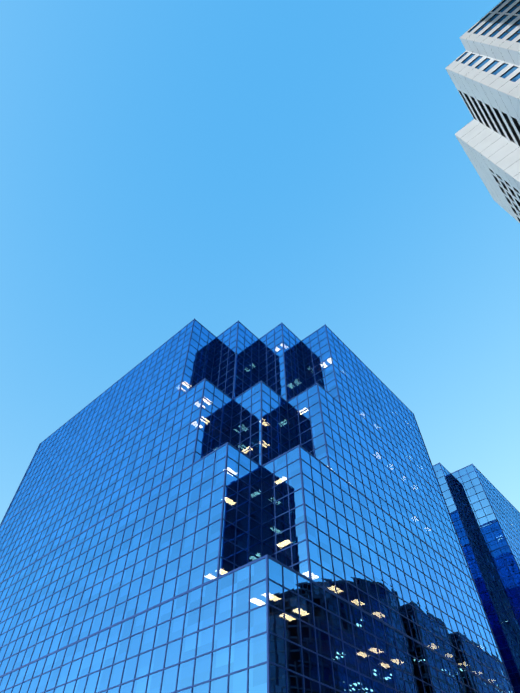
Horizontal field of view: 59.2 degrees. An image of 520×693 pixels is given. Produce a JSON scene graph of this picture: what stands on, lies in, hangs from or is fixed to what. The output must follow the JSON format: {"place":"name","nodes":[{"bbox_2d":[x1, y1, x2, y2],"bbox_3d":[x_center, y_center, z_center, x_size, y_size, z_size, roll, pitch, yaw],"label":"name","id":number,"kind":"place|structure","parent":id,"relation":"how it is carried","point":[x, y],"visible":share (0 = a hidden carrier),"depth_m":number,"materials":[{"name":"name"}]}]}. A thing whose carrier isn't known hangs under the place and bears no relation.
{"place":"outdoors","nodes":[
{"label":"outdoors","id":0,"kind":"place"},
{"bbox_2d":[0,0,519,523],"label":"sky","id":1,"kind":"structure","parent":0,"point":[302,165],"materials":[{"name":"blue"}]},
{"label":"ground","id":2,"kind":"structure","parent":0,"visible":0},
{"bbox_2d":[0,318,514,692],"bbox_3d":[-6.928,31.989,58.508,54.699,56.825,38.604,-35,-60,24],"label":"tower","id":3,"kind":"structure","parent":2,"relation":"on","point":[195,506],"depth_m":42.58,"materials":[{"name":"blue glass"}]},
{"bbox_2d":[433,462,519,692],"bbox_3d":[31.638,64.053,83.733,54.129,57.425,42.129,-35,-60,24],"label":"skyscraper","id":4,"kind":"structure","parent":2,"relation":"on","point":[484,513],"depth_m":76.20,"materials":[{"name":"blue glass"}]},
{"bbox_2d":[445,0,519,222],"bbox_3d":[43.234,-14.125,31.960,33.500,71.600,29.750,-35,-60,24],"label":"skyscraper","id":5,"kind":"structure","parent":2,"relation":"on","point":[483,70],"depth_m":53.74,"materials":[{"name":"grey concrete"}]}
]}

